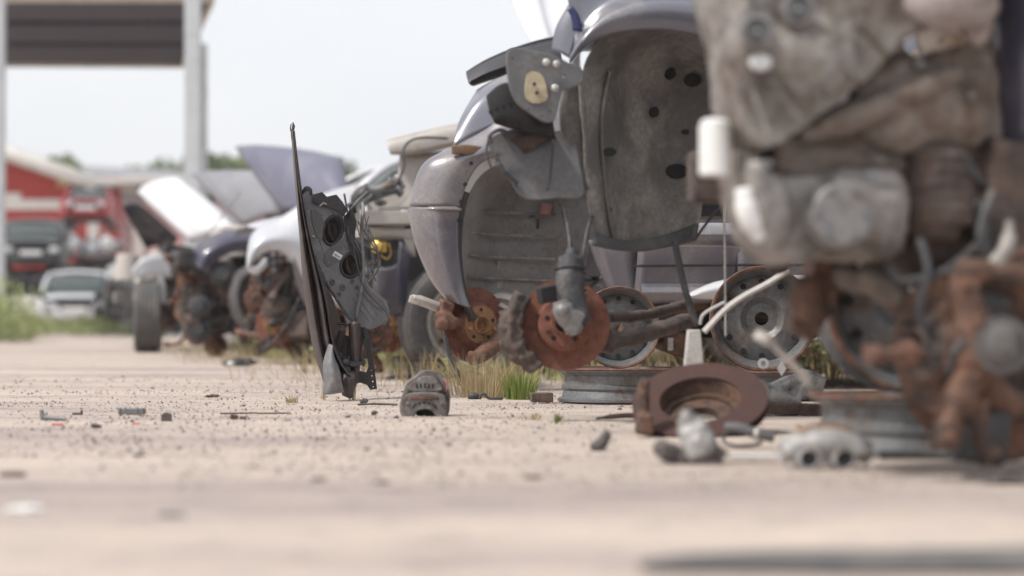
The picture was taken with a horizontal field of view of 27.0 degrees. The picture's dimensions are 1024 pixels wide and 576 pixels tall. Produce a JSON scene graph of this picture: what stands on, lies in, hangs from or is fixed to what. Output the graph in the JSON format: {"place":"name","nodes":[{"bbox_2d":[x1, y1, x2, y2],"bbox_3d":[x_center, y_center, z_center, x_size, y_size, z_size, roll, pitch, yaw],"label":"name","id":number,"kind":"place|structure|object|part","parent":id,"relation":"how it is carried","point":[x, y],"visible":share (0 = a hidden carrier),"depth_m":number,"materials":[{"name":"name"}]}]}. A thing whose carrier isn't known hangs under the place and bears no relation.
{"place":"outdoors","nodes":[
{"label":"outdoors","id":0,"kind":"place"},
{"bbox_2d":[5,145,137,268],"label":"red building","id":1,"kind":"structure","parent":0,"point":[36,186],"depth_m":62.03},
{"bbox_2d":[6,193,20,198],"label":"window","id":2,"kind":"structure","parent":1,"relation":"in","point":[8,195],"depth_m":61.94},
{"bbox_2d":[6,0,589,173],"label":"sky","id":3,"kind":"structure","parent":0,"point":[351,77],"materials":[{"name":"white"}]},
{"bbox_2d":[101,337,564,387],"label":"dry grass","id":4,"kind":"structure","parent":0,"point":[221,354],"depth_m":13.29,"materials":[{"name":"beige plant"}]},
{"bbox_2d":[348,380,357,399],"bbox_3d":[-0.569,0.341,7.587,0.057,0.114,0.048,1,-1,-42],"label":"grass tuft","id":5,"kind":"object","parent":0,"point":[353,398],"visible":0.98,"depth_m":7.58,"materials":[{"name":"beige plant"}]},
{"bbox_2d":[0,331,1023,575],"bbox_3d":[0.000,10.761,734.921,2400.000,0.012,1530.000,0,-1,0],"label":"ground","id":6,"kind":"structure","parent":0,"point":[84,523],"depth_m":3.56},
{"bbox_2d":[0,471,25,476],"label":"ground scrap","id":7,"kind":"object","parent":6,"relation":"on","point":[12,474],"visible":0.98,"depth_m":3.88,"materials":[{"name":"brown wood"}]},
{"bbox_2d":[3,505,42,512],"bbox_3d":[-0.738,0.335,3.224,0.058,0.014,0.041,0,-1,-12],"label":"ground scrap","id":8,"kind":"object","parent":6,"relation":"on","point":[26,508],"visible":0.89,"depth_m":3.21,"materials":[{"name":"paper"}]},
{"bbox_2d":[5,273,56,322],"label":"scrap pile","id":9,"kind":"object","parent":6,"relation":"on","point":[26,281],"visible":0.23,"depth_m":48.57,"materials":[{"name":"grey metal"}]},
{"bbox_2d":[5,268,57,312],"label":"wrecked car","id":10,"kind":"object","parent":6,"relation":"on","point":[13,274],"visible":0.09,"depth_m":52.50,"materials":[{"name":"black paint"}]},
{"bbox_2d":[5,219,70,272],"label":"wrecked car","id":11,"kind":"object","parent":10,"relation":"on","point":[35,242],"visible":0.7,"depth_m":51.31,"materials":[{"name":"black paint"}]},
{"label":"door","id":12,"kind":"part","parent":11,"relation":"part of","materials":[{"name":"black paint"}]},
{"bbox_2d":[39,410,66,420],"bbox_3d":[-1.300,0.360,6.043,0.076,0.031,0.022,0,-1,0],"label":"broken clip","id":13,"kind":"object","parent":6,"relation":"on","point":[43,416],"visible":0.99,"depth_m":6.04,"materials":[{"name":"grey metal"}]},
{"bbox_2d":[46,152,83,170],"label":"broadleaf tree","id":14,"kind":"object","parent":6,"relation":"on","point":[68,160],"visible":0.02,"depth_m":120.33,"materials":[{"name":"green plant"}]},
{"bbox_2d":[37,270,111,320],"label":"wrecked car","id":15,"kind":"object","parent":6,"relation":"on","point":[69,294],"visible":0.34,"depth_m":47.31,"materials":[{"name":"white paint"}]},
{"bbox_2d":[72,410,82,414],"bbox_3d":[-1.302,0.372,6.393,0.030,0.014,0.012,0,-1,0],"label":"clip","id":16,"kind":"object","parent":6,"relation":"on","point":[81,412],"visible":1,"depth_m":6.39,"materials":[{"name":"grey metal"}]},
{"bbox_2d":[0,271,164,343],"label":"tall weeds","id":17,"kind":"object","parent":6,"relation":"on","point":[13,326],"visible":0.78,"depth_m":27.36,"materials":[{"name":"green plant"}]},
{"bbox_2d":[10,296,37,314],"bbox_3d":[-6.289,0.228,27.500,0.355,0.262,0.063,0,-1,0],"label":"white blossom","id":18,"kind":"object","parent":17,"relation":"attached to","point":[35,304],"visible":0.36,"depth_m":27.48,"materials":[{"name":"white plant"}]},
{"bbox_2d":[46,221,132,277],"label":"scrap rack","id":19,"kind":"object","parent":6,"relation":"on","point":[87,251],"visible":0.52,"depth_m":54.16,"materials":[{"name":"grey metal"}]},
{"bbox_2d":[60,185,117,231],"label":"wrecked car","id":20,"kind":"object","parent":19,"relation":"on","point":[83,204],"visible":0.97,"depth_m":55.19,"materials":[{"name":"red paint"}]},
{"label":"door","id":21,"kind":"part","parent":20,"relation":"part of","materials":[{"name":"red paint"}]},
{"bbox_2d":[91,423,100,427],"bbox_3d":[-1.101,0.365,5.646,0.028,0.017,0.015,0,-1,-23],"label":"dark shard","id":22,"kind":"object","parent":6,"relation":"on","point":[93,425],"visible":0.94,"depth_m":5.64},
{"bbox_2d":[0,0,214,338],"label":"canopy shelter","id":23,"kind":"object","parent":6,"relation":"on","point":[102,33],"visible":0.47,"depth_m":33.81,"materials":[{"name":"white metal"}]},
{"bbox_2d":[99,277,134,334],"bbox_3d":[-6.894,0.355,38.070,0.909,1.108,0.859,0,-1,0],"label":"scrap pile","id":24,"kind":"object","parent":6,"relation":"on","point":[124,311],"visible":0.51,"depth_m":37.91,"materials":[{"name":"grey metal"}]},
{"bbox_2d":[118,407,145,413],"bbox_3d":[-1.148,0.371,6.445,0.080,0.021,0.032,0,-1,0],"label":"grey plastic piece","id":25,"kind":"object","parent":6,"relation":"on","point":[142,410],"visible":1,"depth_m":6.43,"materials":[{"name":"grey plastic"}]},
{"bbox_2d":[123,164,141,168],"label":"broadleaf tree","id":26,"kind":"object","parent":6,"relation":"on","point":[136,166],"depth_m":118.88,"materials":[{"name":"green plant"}]},
{"bbox_2d":[93,277,183,333],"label":"wrecked car","id":27,"kind":"object","parent":6,"relation":"on","point":[97,308],"visible":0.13,"depth_m":40.30,"materials":[{"name":"black paint"}]},
{"bbox_2d":[121,202,177,350],"bbox_3d":[-3.196,-0.094,18.703,0.524,1.300,0.218,0,-1,-26],"label":"scrap sheet","id":28,"kind":"object","parent":6,"relation":"on","point":[150,228],"visible":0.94,"depth_m":18.69,"materials":[{"name":"black paint"}]},
{"bbox_2d":[145,157,181,169],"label":"broadleaf tree","id":29,"kind":"object","parent":6,"relation":"on","point":[157,164],"visible":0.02,"depth_m":125.10,"materials":[{"name":"green plant"}]},
{"bbox_2d":[161,412,171,420],"bbox_3d":[-0.979,0.364,6.043,0.028,0.024,0.020,0,-1,0],"label":"metal nut","id":30,"kind":"object","parent":6,"relation":"on","point":[166,416],"visible":1,"depth_m":6.03,"materials":[{"name":"grey metal"}]},
{"bbox_2d":[155,511,186,516],"bbox_3d":[-0.499,0.332,3.131,0.048,0.010,0.037,0,-1,0],"label":"ground scrap","id":31,"kind":"object","parent":6,"relation":"on","point":[172,514],"visible":1,"depth_m":3.12,"materials":[{"name":"grey metal"}]},
{"bbox_2d":[84,166,282,259],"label":"long shed","id":32,"kind":"structure","parent":6,"relation":"on","point":[136,178],"depth_m":70.04,"materials":[{"name":"white metal"}]},
{"bbox_2d":[179,152,222,170],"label":"broadleaf tree","id":33,"kind":"object","parent":6,"relation":"on","point":[213,156],"depth_m":110.29,"materials":[{"name":"green plant"}]},
{"bbox_2d":[113,176,291,351],"bbox_3d":[-1.498,-0.198,19.624,4.519,1.536,2.402,0,-1,-26],"label":"white front car","id":34,"kind":"object","parent":6,"relation":"on","point":[188,212],"visible":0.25,"depth_m":18.27,"materials":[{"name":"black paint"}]},
{"bbox_3d":[-2.333,-0.093,20.505,1.096,0.746,0.059,0,-1,-26],"label":"door","id":35,"kind":"part","parent":34,"relation":"part of","materials":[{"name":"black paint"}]},
{"bbox_2d":[163,158,250,170],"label":"broadleaf tree","id":36,"kind":"object","parent":6,"relation":"on","point":[236,166],"depth_m":110.97,"materials":[{"name":"green plant"}]},
{"bbox_2d":[180,149,235,168],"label":"broadleaf tree","id":37,"kind":"object","parent":6,"relation":"on","point":[227,159],"depth_m":114.80,"materials":[{"name":"green plant"}]},
{"bbox_2d":[205,394,220,396],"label":"brown leaf","id":38,"kind":"object","parent":6,"relation":"on","point":[213,395],"visible":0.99,"depth_m":7.80,"materials":[{"name":"brown plant"}]},
{"bbox_2d":[227,361,234,365],"bbox_3d":[-1.664,0.448,12.621,0.048,0.032,0.024,0,-1,0],"label":"paper scrap","id":39,"kind":"object","parent":6,"relation":"on","point":[230,363],"visible":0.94,"depth_m":12.61,"materials":[{"name":"paper"}]},
{"bbox_2d":[192,170,283,352],"bbox_3d":[-2.207,-0.230,17.695,0.311,1.545,1.517,1,-1,-45],"label":"loose hood","id":40,"kind":"object","parent":6,"relation":"on","point":[253,201],"visible":0.7,"depth_m":17.62,"materials":[{"name":"white metal"}]},
{"bbox_2d":[230,414,246,419],"bbox_3d":[-0.788,0.371,6.139,0.050,0.018,0.022,0,-1,0],"label":"brown fragment","id":41,"kind":"object","parent":6,"relation":"on","point":[234,416],"visible":0.98,"depth_m":6.13,"materials":[{"name":"brown wood"}]},
{"bbox_2d":[221,358,257,365],"bbox_3d":[-1.647,0.453,12.891,0.227,0.065,0.122,0,-1,0],"label":"black fragment","id":42,"kind":"object","parent":6,"relation":"on","point":[240,361],"visible":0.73,"depth_m":12.86,"materials":[{"name":"plastic"}]},
{"bbox_2d":[233,155,246,165],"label":"broadleaf tree","id":43,"kind":"object","parent":6,"relation":"on","point":[242,163],"visible":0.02,"depth_m":119.91,"materials":[{"name":"green plant"}]},
{"bbox_2d":[220,412,290,413],"bbox_3d":[-0.776,0.379,6.455,0.213,0.006,0.026,0,-1,-5],"label":"dry stick","id":44,"kind":"object","parent":6,"relation":"on","point":[256,413],"visible":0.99,"depth_m":6.46,"materials":[{"name":"brown wood"}]},
{"bbox_2d":[284,395,298,402],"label":"grass tuft","id":45,"kind":"object","parent":6,"relation":"on","point":[289,400],"visible":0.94,"depth_m":7.29,"materials":[{"name":"beige plant"}]},
{"bbox_2d":[163,145,447,356],"bbox_3d":[-0.525,-0.304,16.976,4.592,1.683,1.813,0,-1,-15],"label":"dark blue car","id":46,"kind":"object","parent":6,"relation":"on","point":[210,309],"visible":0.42,"depth_m":16.00,"materials":[{"name":"paint"}]},
{"bbox_3d":[0.052,-0.841,16.398,2.630,0.411,0.126,0,-1,-15],"label":"side window","id":47,"kind":"part","parent":46,"relation":"part of","materials":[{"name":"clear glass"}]},
{"bbox_2d":[309,378,325,399],"bbox_3d":[-0.680,0.352,7.585,0.066,0.092,0.067,-1,-1,42],"label":"grass tuft","id":48,"kind":"object","parent":6,"relation":"on","point":[324,397],"visible":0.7,"depth_m":7.58,"materials":[{"name":"beige plant"}]},
{"bbox_2d":[309,477,325,480],"bbox_3d":[-0.345,0.340,3.792,0.033,0.007,0.022,0,-1,0],"label":"ground scrap","id":49,"kind":"object","parent":6,"relation":"on","point":[318,479],"visible":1,"depth_m":3.79,"materials":[{"name":"beige"}]},
{"bbox_2d":[290,122,376,397],"bbox_3d":[-0.639,-0.098,7.622,0.311,0.978,0.308,0,-1,0],"label":"standing bumper","id":50,"kind":"object","parent":6,"relation":"on","point":[340,360],"visible":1,"depth_m":7.54,"materials":[{"name":"black plastic"}]},
{"bbox_2d":[302,186,388,328],"bbox_3d":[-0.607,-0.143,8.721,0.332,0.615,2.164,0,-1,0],"label":"headlight housing","id":51,"kind":"object","parent":50,"relation":"hanging from","point":[338,249],"visible":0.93,"depth_m":7.75,"materials":[{"name":"grey plastic"},{"name":"rubber"},{"name":"black plastic"}]},
{"bbox_2d":[338,156,359,185],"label":"broadleaf tree","id":52,"kind":"object","parent":6,"relation":"on","point":[349,170],"visible":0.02,"depth_m":126.33,"materials":[{"name":"green plant"}]},
{"bbox_2d":[360,398,367,402],"bbox_3d":[-0.507,0.387,7.297,0.032,0.023,0.034,0,-1,0],"label":"dark clod","id":53,"kind":"object","parent":6,"relation":"on","point":[363,400],"visible":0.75,"depth_m":7.29,"materials":[{"name":"grey stone"}]},
{"bbox_2d":[234,157,500,364],"bbox_3d":[0.309,-0.258,14.446,4.436,1.513,1.754,0,-1,-14],"label":"silver car","id":54,"kind":"object","parent":6,"relation":"on","point":[274,301],"visible":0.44,"depth_m":13.22,"materials":[{"name":"paint"}]},
{"bbox_2d":[358,403,397,405],"bbox_3d":[-0.443,0.383,7.037,0.132,0.009,0.018,0,-1,0],"label":"flat cord","id":55,"kind":"object","parent":6,"relation":"on","point":[393,404],"visible":1,"depth_m":7.04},
{"bbox_2d":[375,480,390,483],"bbox_3d":[-0.228,0.341,3.755,0.030,0.007,0.020,0,-1,0],"label":"ground scrap","id":56,"kind":"object","parent":6,"relation":"on","point":[382,481],"visible":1,"depth_m":3.75,"materials":[{"name":"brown wood"}]},
{"bbox_2d":[385,374,415,379],"bbox_3d":[-0.523,0.420,10.087,0.154,0.024,0.054,0,-1,-15],"label":"hose loop","id":57,"kind":"object","parent":6,"relation":"on","point":[393,376],"visible":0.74,"depth_m":10.09,"materials":[{"name":"rubber"}]},
{"bbox_2d":[400,370,449,415],"bbox_3d":[-0.258,0.314,6.306,0.148,0.141,0.108,0,-1,0],"label":"alternator","id":58,"kind":"object","parent":6,"relation":"on","point":[426,392],"visible":0.96,"depth_m":6.26,"materials":[{"name":"grey metal"}]},
{"bbox_2d":[392,356,459,377],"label":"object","id":59,"kind":"object","parent":6,"relation":"on","point":[417,359],"visible":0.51,"depth_m":10.32,"materials":[{"name":"plant"}]},
{"bbox_2d":[426,350,502,394],"bbox_3d":[-0.187,0.310,8.080,0.355,0.189,0.350,0,-1,29],"label":"grass tuft","id":60,"kind":"object","parent":6,"relation":"on","point":[455,387],"visible":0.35,"depth_m":8.04,"materials":[{"name":"beige plant"}]},
{"bbox_2d":[468,392,478,398],"bbox_3d":[-0.136,0.388,7.659,0.046,0.026,0.032,0,-1,0],"label":"rubber joint","id":61,"kind":"object","parent":6,"relation":"on","point":[473,395],"visible":0.96,"depth_m":7.65,"materials":[{"name":"black rubber"}]},
{"bbox_2d":[446,353,518,397],"bbox_3d":[-0.101,0.316,7.809,0.344,0.170,0.325,0,-1,0],"label":"grass tuft","id":62,"kind":"object","parent":6,"relation":"on","point":[481,384],"visible":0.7,"depth_m":7.78,"materials":[{"name":"beige plant"}]},
{"bbox_2d":[478,392,502,399],"bbox_3d":[-0.076,0.385,7.585,0.087,0.027,0.017,0,-1,-7],"label":"rubber link","id":63,"kind":"object","parent":6,"relation":"on","point":[488,397],"visible":1,"depth_m":7.58,"materials":[{"name":"black rubber"}]},
{"bbox_2d":[484,358,542,396],"bbox_3d":[-0.011,0.323,7.896,0.276,0.160,0.257,0,-1,-31],"label":"grass tuft","id":64,"kind":"object","parent":6,"relation":"on","point":[505,367],"visible":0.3,"depth_m":7.88,"materials":[{"name":"plant"}]},
{"bbox_2d":[497,366,542,399],"bbox_3d":[0.026,0.334,7.663,0.197,0.130,0.189,0,-1,0],"label":"grass tuft","id":65,"kind":"object","parent":6,"relation":"on","point":[516,390],"visible":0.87,"depth_m":7.63,"materials":[{"name":"green plant"}]},
{"bbox_2d":[519,411,543,419],"bbox_3d":[0.055,0.361,6.039,0.078,0.029,0.076,0,-1,-15],"label":"grass tuft","id":66,"kind":"object","parent":6,"relation":"on","point":[533,417],"visible":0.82,"depth_m":6.05,"materials":[{"name":"beige plant"}]},
{"bbox_2d":[524,475,542,478],"bbox_3d":[0.039,0.343,3.869,0.038,0.007,0.025,0,-1,0],"label":"ground scrap","id":67,"kind":"object","parent":6,"relation":"on","point":[533,476],"visible":1,"depth_m":3.86,"materials":[{"name":"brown wood"}]},
{"bbox_2d":[330,123,744,376],"bbox_3d":[1.148,-0.335,11.462,4.485,1.684,2.375,0,-1,-10],"label":"beige car","id":68,"kind":"object","parent":6,"relation":"on","point":[401,276],"visible":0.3,"depth_m":10.64,"materials":[{"name":"metal"}]},
{"bbox_2d":[225,335,856,383],"bbox_3d":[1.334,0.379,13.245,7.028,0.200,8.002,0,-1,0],"label":"dry undergrowth","id":69,"kind":"object","parent":6,"relation":"on","point":[834,367],"visible":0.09,"depth_m":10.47,"materials":[{"name":"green plant"}]},
{"bbox_2d":[530,392,552,401],"bbox_3d":[0.102,0.377,7.367,0.075,0.032,0.060,0,-1,-6],"label":"wood block","id":70,"kind":"object","parent":6,"relation":"on","point":[541,396],"depth_m":7.34,"materials":[{"name":"brown wood"}]},
{"bbox_2d":[512,0,600,277],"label":"raised white hood","id":71,"kind":"object","parent":6,"relation":"on","point":[539,19],"visible":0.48,"depth_m":9.67,"materials":[{"name":"paint"}]},
{"bbox_2d":[553,411,563,423],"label":"grass tuft","id":72,"kind":"object","parent":6,"relation":"on","point":[557,419],"visible":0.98,"depth_m":5.81,"materials":[{"name":"green plant"}]},
{"bbox_2d":[589,430,611,450],"bbox_3d":[0.196,0.338,4.716,0.050,0.049,0.035,0,-1,0],"label":"stone","id":73,"kind":"object","parent":6,"relation":"on","point":[601,442],"visible":0.99,"depth_m":4.71,"materials":[{"name":"grey stone"}]},
{"bbox_2d":[596,413,633,419],"bbox_3d":[0.345,0.359,5.955,0.223,0.020,0.029,0,-1,-3],"label":"rusty branch","id":74,"kind":"object","parent":6,"relation":"on","point":[619,415],"visible":0.45,"depth_m":5.95,"materials":[{"name":"brown wood"}]},
{"bbox_2d":[557,286,674,403],"bbox_3d":[0.368,0.195,7.441,0.428,0.402,0.428,0,-1,0],"label":"rim stand","id":75,"kind":"object","parent":6,"relation":"on","point":[617,376],"visible":0.69,"depth_m":7.35,"materials":[{"name":"metal"}]},
{"bbox_2d":[408,36,912,391],"bbox_3d":[1.722,-0.392,9.467,4.524,1.680,1.819,0,-1,-8],"label":"taupe car","id":76,"kind":"object","parent":6,"relation":"on","point":[490,244],"visible":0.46,"depth_m":8.52,"materials":[{"name":"paint"}]},
{"bbox_3d":[1.443,-0.369,8.647,1.096,0.773,0.063,0,-1,-8],"label":"door","id":77,"kind":"part","parent":76,"relation":"part of","materials":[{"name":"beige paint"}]},
{"bbox_2d":[653,410,726,463],"bbox_3d":[0.354,0.297,4.245,0.147,0.108,0.079,0,-1,0],"label":"throttle body","id":78,"kind":"object","parent":6,"relation":"on","point":[696,435],"visible":1,"depth_m":4.22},
{"bbox_2d":[632,363,768,436],"bbox_3d":[0.470,0.289,5.327,0.342,0.197,0.310,0,-1,0],"label":"loose brake disc","id":79,"kind":"object","parent":6,"relation":"on","point":[721,393],"visible":0.84,"depth_m":5.37,"materials":[{"name":"metal"}]},
{"bbox_2d":[485,0,916,373],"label":"lavender car","id":80,"kind":"object","parent":6,"relation":"on","point":[635,110],"visible":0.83,"depth_m":5.97,"materials":[{"name":"paint"}]},
{"bbox_2d":[722,422,774,447],"bbox_3d":[0.527,0.328,4.764,0.120,0.056,0.041,0,-1,16],"label":"radiator hose","id":81,"kind":"object","parent":6,"relation":"on","point":[756,433],"visible":1,"depth_m":4.75,"materials":[{"name":"grey rubber"}]},
{"bbox_2d":[728,453,775,457],"bbox_3d":[0.483,0.338,4.295,0.101,0.006,0.048,0,-1,0],"label":"plastic strip","id":82,"kind":"object","parent":6,"relation":"on","point":[749,455],"visible":0.9,"depth_m":4.28,"materials":[{"name":"beige plastic"}]},
{"bbox_2d":[709,266,818,400],"bbox_3d":[0.896,0.160,7.662,0.408,0.478,0.408,0,-1,0],"label":"rim stand","id":83,"kind":"object","parent":6,"relation":"on","point":[740,345],"visible":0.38,"depth_m":7.63,"materials":[{"name":"metal"}]},
{"bbox_2d":[758,358,826,415],"bbox_3d":[0.820,0.294,6.337,0.243,0.173,0.113,0,-1,-6],"label":"aluminium scrap","id":84,"kind":"object","parent":6,"relation":"on","point":[783,400],"visible":0.69,"depth_m":6.31,"materials":[{"name":"grey aluminium"}]},
{"bbox_2d":[775,424,874,469],"bbox_3d":[0.601,0.307,4.102,0.191,0.092,0.078,0,-1,0],"label":"brake caliper","id":85,"kind":"object","parent":6,"relation":"on","point":[817,446],"visible":1,"depth_m":4.07,"materials":[{"name":"silver metal"}]},
{"bbox_2d":[638,547,1023,572],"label":"rubber mat","id":86,"kind":"object","parent":6,"relation":"on","point":[976,560],"visible":1,"depth_m":2.45,"materials":[{"name":"black rubber"}]},
{"bbox_2d":[808,263,944,457],"bbox_3d":[0.860,0.089,4.608,0.438,0.533,0.438,0,-1,0],"label":"rim stand","id":87,"kind":"object","parent":6,"relation":"on","point":[881,417],"visible":0.28,"depth_m":4.53,"materials":[{"name":"metal"}]},
{"bbox_2d":[687,0,1023,466],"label":"stripped car","id":88,"kind":"object","parent":87,"relation":"on","point":[833,134],"visible":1,"depth_m":3.83,"materials":[{"name":"metal"}]},
{"bbox_2d":[879,450,947,458],"bbox_3d":[0.819,0.338,4.321,0.150,0.018,0.018,0,-1,0],"label":"dark pipe","id":89,"kind":"object","parent":6,"relation":"on","point":[913,454],"visible":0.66,"depth_m":4.31,"materials":[{"name":"rubber"}]},
{"bbox_2d":[974,469,1023,482],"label":"black flap","id":90,"kind":"object","parent":6,"relation":"on","point":[1004,476],"visible":1,"depth_m":3.70,"materials":[{"name":"black rubber"}]},
{"bbox_2d":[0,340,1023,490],"bbox_3d":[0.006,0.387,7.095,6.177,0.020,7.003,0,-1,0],"label":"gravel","id":91,"kind":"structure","parent":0,"point":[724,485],"depth_m":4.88,"materials":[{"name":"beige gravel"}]}
]}

